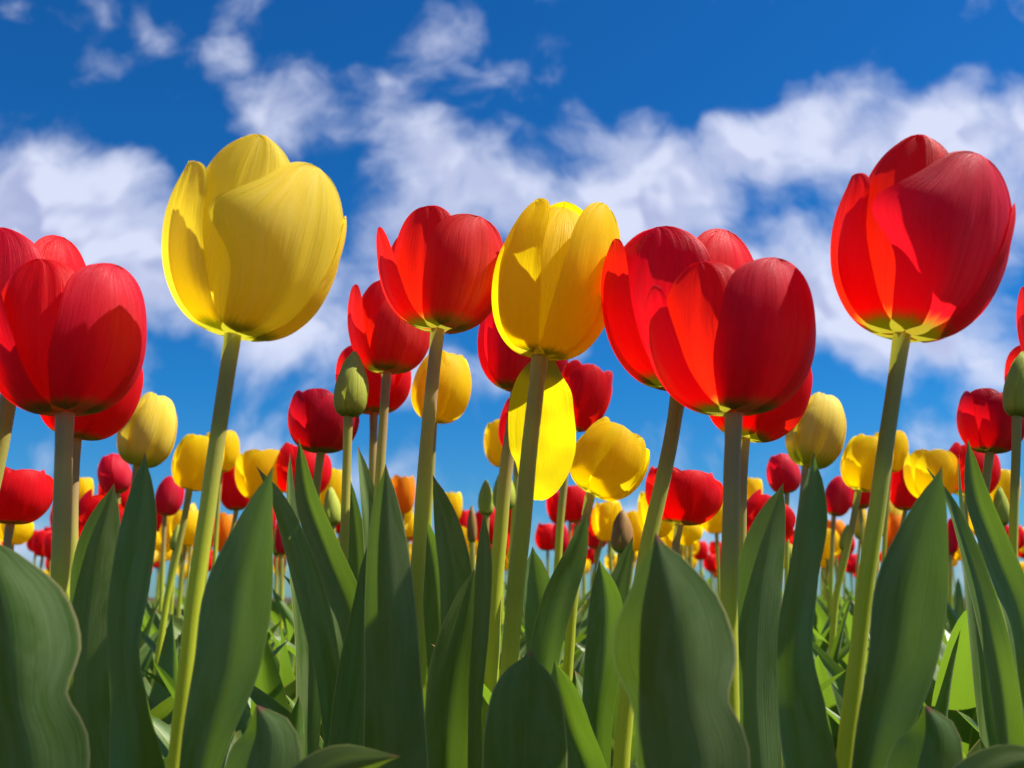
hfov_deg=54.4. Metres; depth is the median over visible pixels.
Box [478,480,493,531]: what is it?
tulip bud
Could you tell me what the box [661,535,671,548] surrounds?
tulip
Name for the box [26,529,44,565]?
tulip
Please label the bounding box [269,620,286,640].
tulip plant
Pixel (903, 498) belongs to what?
tulip
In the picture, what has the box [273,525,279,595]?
tulip
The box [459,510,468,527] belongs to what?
tulip
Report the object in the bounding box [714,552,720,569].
tulip
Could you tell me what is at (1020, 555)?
tulip
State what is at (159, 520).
tulip
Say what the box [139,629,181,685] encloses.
tulip plant
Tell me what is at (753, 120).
sky
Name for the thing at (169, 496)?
tulip
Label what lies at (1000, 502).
tulip bud
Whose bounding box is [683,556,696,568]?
tulip
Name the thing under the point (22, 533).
tulip
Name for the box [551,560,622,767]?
tulip plant
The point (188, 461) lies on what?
tulip
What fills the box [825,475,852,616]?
tulip
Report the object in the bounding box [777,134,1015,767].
tulip
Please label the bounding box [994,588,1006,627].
tulip plant
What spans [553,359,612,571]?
tulip
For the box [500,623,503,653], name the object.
tulip plant
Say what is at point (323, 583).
tulip plant
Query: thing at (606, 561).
tulip
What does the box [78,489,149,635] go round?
tulip
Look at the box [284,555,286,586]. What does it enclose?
tulip
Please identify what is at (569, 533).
tulip
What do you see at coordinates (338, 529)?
tulip
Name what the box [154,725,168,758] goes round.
tulip plant
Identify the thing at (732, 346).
tulip
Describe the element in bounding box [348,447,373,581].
tulip plant
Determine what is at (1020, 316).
tulip
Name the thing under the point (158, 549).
tulip
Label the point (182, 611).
tulip plant
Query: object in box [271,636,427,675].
tulip plant
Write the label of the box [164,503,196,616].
tulip
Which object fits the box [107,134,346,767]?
tulip
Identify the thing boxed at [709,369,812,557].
tulip
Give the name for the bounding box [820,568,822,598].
tulip
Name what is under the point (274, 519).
tulip
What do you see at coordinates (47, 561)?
tulip
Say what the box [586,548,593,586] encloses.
tulip
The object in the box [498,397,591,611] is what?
tulip
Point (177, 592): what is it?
tulip
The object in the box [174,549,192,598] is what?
tulip
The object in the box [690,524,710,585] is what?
tulip
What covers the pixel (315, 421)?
tulip
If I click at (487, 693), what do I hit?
tulip plant
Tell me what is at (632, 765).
tulip plant
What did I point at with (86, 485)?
tulip
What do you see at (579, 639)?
tulip plant
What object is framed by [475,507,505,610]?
tulip
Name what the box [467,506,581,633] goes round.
tulip bud
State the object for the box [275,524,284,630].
tulip
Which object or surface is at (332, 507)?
tulip bud
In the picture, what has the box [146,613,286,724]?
tulip plant
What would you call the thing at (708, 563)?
tulip
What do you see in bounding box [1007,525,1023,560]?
tulip
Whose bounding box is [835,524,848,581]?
tulip bud
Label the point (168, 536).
tulip
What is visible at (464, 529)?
tulip
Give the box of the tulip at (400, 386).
[335,345,525,661]
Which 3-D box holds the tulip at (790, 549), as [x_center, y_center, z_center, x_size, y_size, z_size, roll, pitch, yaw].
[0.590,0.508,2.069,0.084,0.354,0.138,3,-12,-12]
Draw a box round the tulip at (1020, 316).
[1016,286,1023,351]
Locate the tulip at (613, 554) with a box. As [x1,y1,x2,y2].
[607,546,614,569]
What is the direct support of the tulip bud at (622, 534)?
on the ground
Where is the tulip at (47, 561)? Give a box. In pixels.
[45,558,49,571]
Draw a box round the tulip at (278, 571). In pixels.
[273,555,286,593]
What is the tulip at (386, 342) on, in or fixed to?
on the ground
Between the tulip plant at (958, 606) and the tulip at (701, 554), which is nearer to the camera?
the tulip plant at (958, 606)
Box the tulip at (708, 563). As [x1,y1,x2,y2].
[703,554,715,588]
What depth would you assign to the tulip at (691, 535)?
1.42 m
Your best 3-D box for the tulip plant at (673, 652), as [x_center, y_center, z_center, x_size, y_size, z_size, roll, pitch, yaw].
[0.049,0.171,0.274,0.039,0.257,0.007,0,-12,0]
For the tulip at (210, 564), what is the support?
on the ground
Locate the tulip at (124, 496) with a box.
[98,483,130,508]
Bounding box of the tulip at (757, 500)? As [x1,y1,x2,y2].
[747,489,869,663]
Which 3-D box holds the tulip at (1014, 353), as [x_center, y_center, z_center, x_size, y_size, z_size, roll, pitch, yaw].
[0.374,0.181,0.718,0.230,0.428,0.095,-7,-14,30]
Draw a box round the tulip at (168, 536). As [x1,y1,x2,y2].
[154,515,182,614]
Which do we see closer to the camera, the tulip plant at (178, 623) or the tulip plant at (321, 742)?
the tulip plant at (321, 742)
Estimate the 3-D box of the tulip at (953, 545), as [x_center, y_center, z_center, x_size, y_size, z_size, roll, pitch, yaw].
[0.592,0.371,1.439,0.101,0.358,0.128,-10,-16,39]
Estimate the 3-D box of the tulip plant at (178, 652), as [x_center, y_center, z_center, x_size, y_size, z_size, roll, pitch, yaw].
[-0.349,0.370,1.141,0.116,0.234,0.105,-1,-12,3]
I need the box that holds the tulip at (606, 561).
[604,554,616,568]
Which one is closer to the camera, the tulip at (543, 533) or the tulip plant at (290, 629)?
the tulip plant at (290, 629)
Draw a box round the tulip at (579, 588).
[578,561,586,610]
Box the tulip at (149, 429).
[116,392,176,485]
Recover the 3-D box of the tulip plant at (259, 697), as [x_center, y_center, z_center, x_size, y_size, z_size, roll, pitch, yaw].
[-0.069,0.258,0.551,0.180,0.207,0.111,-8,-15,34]
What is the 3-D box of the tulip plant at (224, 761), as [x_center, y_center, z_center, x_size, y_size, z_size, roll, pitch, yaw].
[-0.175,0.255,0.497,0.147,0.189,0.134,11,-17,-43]
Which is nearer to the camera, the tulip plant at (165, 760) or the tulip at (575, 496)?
the tulip plant at (165, 760)
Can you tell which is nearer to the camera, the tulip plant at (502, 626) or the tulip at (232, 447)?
the tulip plant at (502, 626)
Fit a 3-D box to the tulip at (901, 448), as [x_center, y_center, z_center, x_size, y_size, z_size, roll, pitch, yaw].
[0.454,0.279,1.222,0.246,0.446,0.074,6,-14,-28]
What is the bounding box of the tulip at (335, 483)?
[273,468,351,641]
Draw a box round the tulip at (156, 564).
[153,561,159,602]
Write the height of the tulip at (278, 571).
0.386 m
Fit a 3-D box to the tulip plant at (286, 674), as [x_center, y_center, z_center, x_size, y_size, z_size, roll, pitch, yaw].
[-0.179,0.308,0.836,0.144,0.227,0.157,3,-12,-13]
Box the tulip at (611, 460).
[563,416,649,680]
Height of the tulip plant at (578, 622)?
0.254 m
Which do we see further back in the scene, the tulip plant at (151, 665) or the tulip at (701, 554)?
the tulip at (701, 554)
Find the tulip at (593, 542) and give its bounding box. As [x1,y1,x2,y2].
[588,529,606,562]
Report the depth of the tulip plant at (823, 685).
0.60 m
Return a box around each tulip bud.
[166,524,179,583]
[268,487,340,679]
[333,351,368,561]
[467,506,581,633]
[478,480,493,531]
[492,475,515,509]
[611,510,632,561]
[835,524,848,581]
[937,487,1008,666]
[1002,351,1023,558]
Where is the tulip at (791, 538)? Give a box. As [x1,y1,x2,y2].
[789,529,794,544]
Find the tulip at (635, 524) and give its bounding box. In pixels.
[626,510,642,587]
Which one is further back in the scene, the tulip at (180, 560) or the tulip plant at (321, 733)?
the tulip at (180, 560)
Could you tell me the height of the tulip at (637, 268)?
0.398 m
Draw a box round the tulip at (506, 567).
[504,559,508,582]
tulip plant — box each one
[0,544,89,767]
[67,484,120,767]
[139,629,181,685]
[142,621,280,695]
[142,669,250,707]
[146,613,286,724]
[146,634,154,679]
[148,646,179,676]
[150,696,173,721]
[151,697,303,758]
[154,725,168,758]
[155,610,294,670]
[164,756,167,767]
[180,604,183,619]
[221,730,235,767]
[250,686,320,749]
[256,441,356,758]
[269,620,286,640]
[269,634,279,662]
[270,600,287,639]
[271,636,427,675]
[276,619,294,671]
[279,628,295,705]
[284,679,295,703]
[286,669,499,748]
[292,744,399,767]
[320,721,322,739]
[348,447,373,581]
[423,476,471,670]
[423,684,426,710]
[426,646,525,683]
[432,644,635,763]
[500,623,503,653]
[501,632,584,690]
[504,580,506,596]
[504,596,586,637]
[505,590,584,677]
[521,631,585,654]
[523,513,587,674]
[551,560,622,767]
[559,646,582,668]
[575,669,846,698]
[576,643,585,651]
[578,608,588,644]
[610,738,635,767]
[611,533,749,767]
[611,537,632,740]
[631,733,635,748]
[737,484,784,767]
[812,610,975,754]
[813,606,852,640]
[813,633,817,642]
[814,655,839,751]
[826,707,839,723]
[831,684,916,723]
[838,639,868,665]
[844,635,848,644]
[850,614,947,644]
[925,441,1023,748]
[934,629,980,755]
[944,578,964,631]
[953,744,1023,767]
[956,710,978,731]
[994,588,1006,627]
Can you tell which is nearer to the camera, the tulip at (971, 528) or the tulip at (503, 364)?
the tulip at (503, 364)
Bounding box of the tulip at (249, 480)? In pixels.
[140,449,282,653]
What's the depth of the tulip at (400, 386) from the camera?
0.74 m
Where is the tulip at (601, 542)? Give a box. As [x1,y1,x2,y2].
[589,508,603,601]
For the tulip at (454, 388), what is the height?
0.441 m
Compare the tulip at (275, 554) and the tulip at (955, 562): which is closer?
the tulip at (275, 554)
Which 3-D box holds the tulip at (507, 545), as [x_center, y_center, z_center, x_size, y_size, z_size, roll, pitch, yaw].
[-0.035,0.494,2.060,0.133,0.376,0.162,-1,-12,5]
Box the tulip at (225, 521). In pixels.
[213,512,232,552]
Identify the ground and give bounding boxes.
[149,598,965,610]
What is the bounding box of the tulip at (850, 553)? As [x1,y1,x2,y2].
[839,537,854,601]
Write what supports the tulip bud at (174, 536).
on the ground
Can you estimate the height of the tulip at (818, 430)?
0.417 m
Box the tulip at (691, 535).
[628,524,702,593]
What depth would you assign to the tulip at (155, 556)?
2.83 m
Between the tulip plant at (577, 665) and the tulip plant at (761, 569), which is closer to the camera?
the tulip plant at (761, 569)
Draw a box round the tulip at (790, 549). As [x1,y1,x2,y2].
[789,543,819,597]
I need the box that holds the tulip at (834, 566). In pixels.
[833,555,839,592]
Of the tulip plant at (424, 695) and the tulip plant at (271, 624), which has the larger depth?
the tulip plant at (271, 624)
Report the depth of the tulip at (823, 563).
2.34 m
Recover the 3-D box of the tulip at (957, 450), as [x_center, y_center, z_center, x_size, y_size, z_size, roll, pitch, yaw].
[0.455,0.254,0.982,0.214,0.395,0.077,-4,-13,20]
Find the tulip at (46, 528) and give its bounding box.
[44,526,51,575]
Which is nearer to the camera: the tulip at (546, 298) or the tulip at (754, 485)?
the tulip at (546, 298)
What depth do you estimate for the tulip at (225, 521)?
1.57 m
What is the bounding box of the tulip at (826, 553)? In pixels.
[822,528,840,617]
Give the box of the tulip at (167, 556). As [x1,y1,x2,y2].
[156,550,171,605]
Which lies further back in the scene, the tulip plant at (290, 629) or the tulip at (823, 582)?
the tulip at (823, 582)
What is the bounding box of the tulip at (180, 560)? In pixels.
[176,545,192,609]
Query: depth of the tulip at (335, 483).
1.20 m
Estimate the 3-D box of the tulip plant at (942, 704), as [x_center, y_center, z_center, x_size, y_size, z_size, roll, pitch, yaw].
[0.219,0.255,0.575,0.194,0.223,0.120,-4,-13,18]
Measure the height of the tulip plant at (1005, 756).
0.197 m
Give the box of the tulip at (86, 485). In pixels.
[79,477,93,499]
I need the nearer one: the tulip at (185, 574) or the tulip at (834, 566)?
the tulip at (185, 574)
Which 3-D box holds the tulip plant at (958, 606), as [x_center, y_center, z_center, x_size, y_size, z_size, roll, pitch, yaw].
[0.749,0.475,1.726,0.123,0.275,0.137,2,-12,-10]
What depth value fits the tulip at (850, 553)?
2.13 m
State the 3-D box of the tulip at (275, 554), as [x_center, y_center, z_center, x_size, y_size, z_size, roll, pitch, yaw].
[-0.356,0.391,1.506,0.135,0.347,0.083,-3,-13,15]
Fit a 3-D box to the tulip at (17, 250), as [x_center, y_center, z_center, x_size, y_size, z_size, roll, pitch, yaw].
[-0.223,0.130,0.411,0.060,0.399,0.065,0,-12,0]
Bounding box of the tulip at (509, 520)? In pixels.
[508,509,511,529]
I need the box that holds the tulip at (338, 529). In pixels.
[336,521,340,543]
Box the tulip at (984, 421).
[865,388,1023,751]
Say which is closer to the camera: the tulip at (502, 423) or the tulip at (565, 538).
the tulip at (502, 423)
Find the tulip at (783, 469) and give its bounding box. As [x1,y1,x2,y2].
[766,453,851,660]
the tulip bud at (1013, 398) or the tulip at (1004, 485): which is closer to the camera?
the tulip bud at (1013, 398)
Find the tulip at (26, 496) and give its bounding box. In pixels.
[0,467,53,548]
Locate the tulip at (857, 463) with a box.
[828,434,892,662]
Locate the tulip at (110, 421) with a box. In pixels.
[40,369,143,575]
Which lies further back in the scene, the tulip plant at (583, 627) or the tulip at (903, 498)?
the tulip plant at (583, 627)
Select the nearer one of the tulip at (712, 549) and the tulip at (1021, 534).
the tulip at (1021, 534)
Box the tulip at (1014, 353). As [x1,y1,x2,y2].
[938,345,1021,661]
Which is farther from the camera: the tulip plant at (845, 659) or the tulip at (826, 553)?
the tulip at (826, 553)
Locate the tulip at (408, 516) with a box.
[404,507,412,525]
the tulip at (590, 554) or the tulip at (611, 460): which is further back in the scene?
the tulip at (590, 554)
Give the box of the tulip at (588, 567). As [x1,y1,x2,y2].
[582,560,590,610]
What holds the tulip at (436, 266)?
on the ground
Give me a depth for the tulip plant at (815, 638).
1.29 m
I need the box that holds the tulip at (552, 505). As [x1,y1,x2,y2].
[546,491,565,523]
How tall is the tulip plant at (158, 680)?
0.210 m
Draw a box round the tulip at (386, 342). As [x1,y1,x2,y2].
[347,280,429,502]
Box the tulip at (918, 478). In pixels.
[813,449,957,684]
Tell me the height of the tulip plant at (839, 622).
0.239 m
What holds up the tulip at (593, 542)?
on the ground
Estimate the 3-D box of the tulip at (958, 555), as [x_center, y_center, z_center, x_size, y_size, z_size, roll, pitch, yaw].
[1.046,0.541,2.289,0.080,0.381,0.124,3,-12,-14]
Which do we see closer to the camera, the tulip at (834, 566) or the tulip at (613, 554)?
the tulip at (613, 554)
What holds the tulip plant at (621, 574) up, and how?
on the ground
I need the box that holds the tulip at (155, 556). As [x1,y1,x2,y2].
[153,550,157,563]
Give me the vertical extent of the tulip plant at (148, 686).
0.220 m
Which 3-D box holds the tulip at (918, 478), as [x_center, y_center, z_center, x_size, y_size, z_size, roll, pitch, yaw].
[0.351,0.264,1.004,0.193,0.386,0.151,0,-12,0]
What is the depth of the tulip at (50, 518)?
1.57 m
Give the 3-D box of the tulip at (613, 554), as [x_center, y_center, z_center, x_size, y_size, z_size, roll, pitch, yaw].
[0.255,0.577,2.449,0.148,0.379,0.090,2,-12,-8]
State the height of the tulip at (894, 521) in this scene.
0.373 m
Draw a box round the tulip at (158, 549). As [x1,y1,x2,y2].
[147,544,170,604]
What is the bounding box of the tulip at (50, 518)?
[49,506,52,528]
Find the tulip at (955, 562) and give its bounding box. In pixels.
[953,559,957,587]
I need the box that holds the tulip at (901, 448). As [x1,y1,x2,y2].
[814,430,908,654]
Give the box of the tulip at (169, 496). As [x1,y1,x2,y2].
[155,475,183,610]
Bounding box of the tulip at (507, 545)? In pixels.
[491,533,509,553]
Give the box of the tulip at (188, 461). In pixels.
[151,434,224,688]
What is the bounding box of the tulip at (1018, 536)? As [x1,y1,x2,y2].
[1007,526,1019,547]
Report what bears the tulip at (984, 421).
on the ground
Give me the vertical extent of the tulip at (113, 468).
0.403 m
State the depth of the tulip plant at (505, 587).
2.12 m
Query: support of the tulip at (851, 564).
on the ground
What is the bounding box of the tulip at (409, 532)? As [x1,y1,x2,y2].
[405,513,413,549]
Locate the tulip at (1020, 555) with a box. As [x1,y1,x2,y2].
[1018,550,1023,558]
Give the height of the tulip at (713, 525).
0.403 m
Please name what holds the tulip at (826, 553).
on the ground
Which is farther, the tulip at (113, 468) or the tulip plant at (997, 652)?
the tulip at (113, 468)
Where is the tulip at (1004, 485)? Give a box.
[946,469,1020,630]
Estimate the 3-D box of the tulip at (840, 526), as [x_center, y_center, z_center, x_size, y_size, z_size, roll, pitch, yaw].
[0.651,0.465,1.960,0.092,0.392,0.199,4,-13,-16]
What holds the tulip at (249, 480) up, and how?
on the ground
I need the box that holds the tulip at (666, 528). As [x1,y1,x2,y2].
[637,491,673,537]
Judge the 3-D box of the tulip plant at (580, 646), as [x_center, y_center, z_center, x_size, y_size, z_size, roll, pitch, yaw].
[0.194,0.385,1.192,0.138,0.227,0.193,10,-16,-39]
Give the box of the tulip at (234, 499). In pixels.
[144,467,249,651]
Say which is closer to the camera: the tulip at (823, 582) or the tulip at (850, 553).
the tulip at (850, 553)
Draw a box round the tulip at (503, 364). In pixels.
[477,310,567,743]
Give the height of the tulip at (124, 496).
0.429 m
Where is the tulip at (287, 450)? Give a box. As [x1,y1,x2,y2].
[268,442,331,678]
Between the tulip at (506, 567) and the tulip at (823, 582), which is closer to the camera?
the tulip at (823, 582)
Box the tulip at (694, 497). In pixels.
[632,466,722,736]
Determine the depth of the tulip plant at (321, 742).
0.59 m
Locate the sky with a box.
[0,0,1023,597]
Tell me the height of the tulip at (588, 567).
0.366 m
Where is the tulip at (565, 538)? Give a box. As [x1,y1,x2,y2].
[551,524,588,623]
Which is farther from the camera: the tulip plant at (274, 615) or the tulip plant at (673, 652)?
the tulip plant at (274, 615)
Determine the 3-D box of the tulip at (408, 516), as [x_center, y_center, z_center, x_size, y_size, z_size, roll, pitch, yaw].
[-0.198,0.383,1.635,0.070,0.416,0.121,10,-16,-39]
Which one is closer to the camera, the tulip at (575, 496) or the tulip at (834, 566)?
the tulip at (575, 496)
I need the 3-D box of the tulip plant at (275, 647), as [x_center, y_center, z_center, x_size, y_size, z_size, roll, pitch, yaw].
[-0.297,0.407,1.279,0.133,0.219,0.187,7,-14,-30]
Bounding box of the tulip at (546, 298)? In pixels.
[425,198,619,767]
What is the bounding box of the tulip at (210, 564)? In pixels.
[208,555,211,571]
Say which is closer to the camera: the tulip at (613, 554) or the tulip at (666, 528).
the tulip at (666, 528)
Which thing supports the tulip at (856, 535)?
on the ground
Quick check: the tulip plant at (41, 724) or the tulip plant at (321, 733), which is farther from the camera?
the tulip plant at (321, 733)
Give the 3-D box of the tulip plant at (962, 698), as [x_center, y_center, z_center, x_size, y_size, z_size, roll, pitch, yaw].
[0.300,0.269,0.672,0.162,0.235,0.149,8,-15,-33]
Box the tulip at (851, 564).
[845,553,856,594]
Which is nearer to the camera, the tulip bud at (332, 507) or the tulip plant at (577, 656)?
the tulip bud at (332, 507)
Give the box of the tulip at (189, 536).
[150,510,198,617]
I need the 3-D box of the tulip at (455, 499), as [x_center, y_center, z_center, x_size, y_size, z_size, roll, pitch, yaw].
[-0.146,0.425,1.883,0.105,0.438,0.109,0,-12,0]
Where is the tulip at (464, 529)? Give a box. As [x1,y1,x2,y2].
[461,526,477,555]
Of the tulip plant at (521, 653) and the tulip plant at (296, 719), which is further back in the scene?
the tulip plant at (521, 653)
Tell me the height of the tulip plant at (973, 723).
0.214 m
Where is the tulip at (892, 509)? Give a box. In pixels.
[889,501,902,515]
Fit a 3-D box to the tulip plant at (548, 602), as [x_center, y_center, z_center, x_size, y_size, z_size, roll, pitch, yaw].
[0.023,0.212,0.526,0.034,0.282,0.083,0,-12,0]
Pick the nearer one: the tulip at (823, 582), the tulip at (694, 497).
the tulip at (694, 497)
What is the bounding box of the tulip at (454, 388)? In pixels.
[283,350,471,691]
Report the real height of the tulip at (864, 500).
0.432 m
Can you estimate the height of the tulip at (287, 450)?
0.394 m
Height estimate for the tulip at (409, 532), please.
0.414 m
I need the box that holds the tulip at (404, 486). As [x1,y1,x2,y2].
[390,474,414,522]
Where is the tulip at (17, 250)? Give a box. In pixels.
[0,227,85,487]
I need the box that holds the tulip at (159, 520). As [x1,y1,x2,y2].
[142,511,174,623]
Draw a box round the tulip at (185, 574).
[177,563,187,595]
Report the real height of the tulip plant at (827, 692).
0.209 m
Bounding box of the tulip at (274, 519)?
[273,509,276,526]
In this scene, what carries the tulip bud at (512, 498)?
on the ground
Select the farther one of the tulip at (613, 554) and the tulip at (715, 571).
the tulip at (715, 571)
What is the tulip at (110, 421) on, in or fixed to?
on the ground
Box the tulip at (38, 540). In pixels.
[32,530,51,569]
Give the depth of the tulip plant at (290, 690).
0.70 m
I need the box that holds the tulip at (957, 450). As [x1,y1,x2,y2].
[869,442,1000,636]
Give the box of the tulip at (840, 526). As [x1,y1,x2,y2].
[827,520,848,642]
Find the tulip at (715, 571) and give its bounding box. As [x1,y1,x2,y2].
[708,570,716,592]
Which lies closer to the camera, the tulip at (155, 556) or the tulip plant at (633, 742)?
the tulip plant at (633, 742)
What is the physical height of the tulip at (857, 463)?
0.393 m
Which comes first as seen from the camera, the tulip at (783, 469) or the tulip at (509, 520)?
the tulip at (783, 469)
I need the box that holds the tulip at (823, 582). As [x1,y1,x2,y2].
[822,568,824,600]
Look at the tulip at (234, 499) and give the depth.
1.26 m
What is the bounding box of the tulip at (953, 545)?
[947,518,958,607]
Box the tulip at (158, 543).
[155,532,160,549]
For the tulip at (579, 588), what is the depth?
2.65 m
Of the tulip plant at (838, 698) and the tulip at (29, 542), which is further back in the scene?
the tulip at (29, 542)
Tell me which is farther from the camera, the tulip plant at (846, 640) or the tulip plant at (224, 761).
the tulip plant at (846, 640)
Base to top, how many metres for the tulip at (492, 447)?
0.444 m
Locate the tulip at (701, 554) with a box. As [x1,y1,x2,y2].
[693,541,707,575]
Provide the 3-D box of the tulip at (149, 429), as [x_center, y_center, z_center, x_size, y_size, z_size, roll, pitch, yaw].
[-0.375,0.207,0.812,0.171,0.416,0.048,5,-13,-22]
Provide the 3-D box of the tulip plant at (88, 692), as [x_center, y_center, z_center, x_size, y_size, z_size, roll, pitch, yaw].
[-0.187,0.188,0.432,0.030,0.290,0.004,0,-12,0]
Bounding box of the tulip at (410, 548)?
[409,543,411,562]
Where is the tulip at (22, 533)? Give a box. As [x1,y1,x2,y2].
[0,522,33,550]
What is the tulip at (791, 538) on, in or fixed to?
on the ground
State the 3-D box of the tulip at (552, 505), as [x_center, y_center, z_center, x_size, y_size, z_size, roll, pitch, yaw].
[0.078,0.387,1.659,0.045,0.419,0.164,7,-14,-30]
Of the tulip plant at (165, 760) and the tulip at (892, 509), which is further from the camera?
the tulip at (892, 509)
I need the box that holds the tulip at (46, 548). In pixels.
[42,533,51,559]
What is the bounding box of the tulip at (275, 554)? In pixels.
[273,528,278,601]
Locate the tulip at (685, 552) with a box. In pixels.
[684,546,686,560]
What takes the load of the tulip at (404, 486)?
on the ground
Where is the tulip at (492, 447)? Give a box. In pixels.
[484,419,564,651]
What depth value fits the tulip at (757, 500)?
0.93 m
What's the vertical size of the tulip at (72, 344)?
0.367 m
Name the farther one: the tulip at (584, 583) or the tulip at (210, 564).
the tulip at (210, 564)
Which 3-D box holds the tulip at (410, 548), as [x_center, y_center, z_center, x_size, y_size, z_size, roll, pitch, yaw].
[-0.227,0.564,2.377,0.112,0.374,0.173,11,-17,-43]
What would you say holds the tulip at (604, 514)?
on the ground
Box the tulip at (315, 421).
[153,388,358,715]
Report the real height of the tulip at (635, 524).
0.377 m
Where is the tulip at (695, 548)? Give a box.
[683,542,698,562]
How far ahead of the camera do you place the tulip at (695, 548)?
2.47 m
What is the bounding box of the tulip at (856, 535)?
[816,509,866,627]
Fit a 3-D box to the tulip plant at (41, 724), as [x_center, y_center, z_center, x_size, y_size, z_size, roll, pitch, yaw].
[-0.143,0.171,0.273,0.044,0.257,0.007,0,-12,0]
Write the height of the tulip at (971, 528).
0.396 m
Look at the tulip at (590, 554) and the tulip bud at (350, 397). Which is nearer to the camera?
the tulip bud at (350, 397)
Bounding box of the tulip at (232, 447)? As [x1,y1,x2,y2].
[143,430,285,645]
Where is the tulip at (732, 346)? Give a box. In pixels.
[643,257,815,721]
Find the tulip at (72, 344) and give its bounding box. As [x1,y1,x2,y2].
[0,259,146,600]
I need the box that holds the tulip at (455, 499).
[445,492,462,518]
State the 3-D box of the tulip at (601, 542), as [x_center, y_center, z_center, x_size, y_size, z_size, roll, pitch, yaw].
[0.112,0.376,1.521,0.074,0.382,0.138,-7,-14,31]
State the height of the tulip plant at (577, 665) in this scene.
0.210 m
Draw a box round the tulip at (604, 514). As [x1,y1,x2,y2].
[592,500,621,574]
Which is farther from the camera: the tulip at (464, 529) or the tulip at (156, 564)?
the tulip at (156, 564)
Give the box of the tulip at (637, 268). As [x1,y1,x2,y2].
[601,226,752,767]
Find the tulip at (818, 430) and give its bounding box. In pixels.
[785,392,845,520]
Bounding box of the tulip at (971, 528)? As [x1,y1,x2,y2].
[968,512,993,586]
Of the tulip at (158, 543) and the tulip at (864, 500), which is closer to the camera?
the tulip at (864, 500)
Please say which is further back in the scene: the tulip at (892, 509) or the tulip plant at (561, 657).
the tulip at (892, 509)
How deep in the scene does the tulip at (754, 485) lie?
1.54 m
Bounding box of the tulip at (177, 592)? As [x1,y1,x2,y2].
[174,534,213,608]
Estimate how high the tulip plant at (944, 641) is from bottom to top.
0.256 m
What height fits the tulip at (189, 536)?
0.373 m
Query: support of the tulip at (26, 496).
on the ground
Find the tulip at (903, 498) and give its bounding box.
[814,467,917,672]
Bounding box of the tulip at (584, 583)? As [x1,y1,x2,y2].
[571,522,585,609]
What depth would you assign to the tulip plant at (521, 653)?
0.94 m
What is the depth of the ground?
80.90 m
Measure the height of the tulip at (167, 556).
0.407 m
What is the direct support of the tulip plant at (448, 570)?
on the ground
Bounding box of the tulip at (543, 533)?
[535,522,553,576]
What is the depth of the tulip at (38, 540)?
2.03 m
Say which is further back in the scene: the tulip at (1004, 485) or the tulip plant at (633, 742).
the tulip at (1004, 485)
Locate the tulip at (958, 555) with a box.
[954,547,963,573]
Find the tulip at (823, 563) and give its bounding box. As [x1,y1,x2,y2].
[820,559,829,602]
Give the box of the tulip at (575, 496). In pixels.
[504,485,584,632]
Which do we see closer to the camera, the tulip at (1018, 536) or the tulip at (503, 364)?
the tulip at (503, 364)
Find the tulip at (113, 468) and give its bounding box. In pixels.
[97,453,175,649]
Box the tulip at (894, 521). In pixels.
[844,512,901,611]
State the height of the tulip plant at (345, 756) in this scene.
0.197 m
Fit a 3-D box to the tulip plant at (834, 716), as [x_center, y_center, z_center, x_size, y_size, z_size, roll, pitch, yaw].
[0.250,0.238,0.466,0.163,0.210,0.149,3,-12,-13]
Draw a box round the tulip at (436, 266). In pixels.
[328,205,502,767]
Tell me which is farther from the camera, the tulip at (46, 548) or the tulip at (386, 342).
the tulip at (46, 548)
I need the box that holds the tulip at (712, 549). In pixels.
[709,541,720,594]
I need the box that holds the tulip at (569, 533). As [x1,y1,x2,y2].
[557,486,588,614]
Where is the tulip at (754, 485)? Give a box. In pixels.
[747,477,762,496]
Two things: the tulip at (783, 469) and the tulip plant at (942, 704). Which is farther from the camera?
the tulip at (783, 469)
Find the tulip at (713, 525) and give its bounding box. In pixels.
[701,504,722,598]
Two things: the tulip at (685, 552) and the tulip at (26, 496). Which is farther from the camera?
the tulip at (685, 552)
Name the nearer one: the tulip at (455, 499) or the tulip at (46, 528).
the tulip at (455, 499)
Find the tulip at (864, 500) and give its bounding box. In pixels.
[820,489,870,641]
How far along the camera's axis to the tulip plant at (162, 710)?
0.67 m

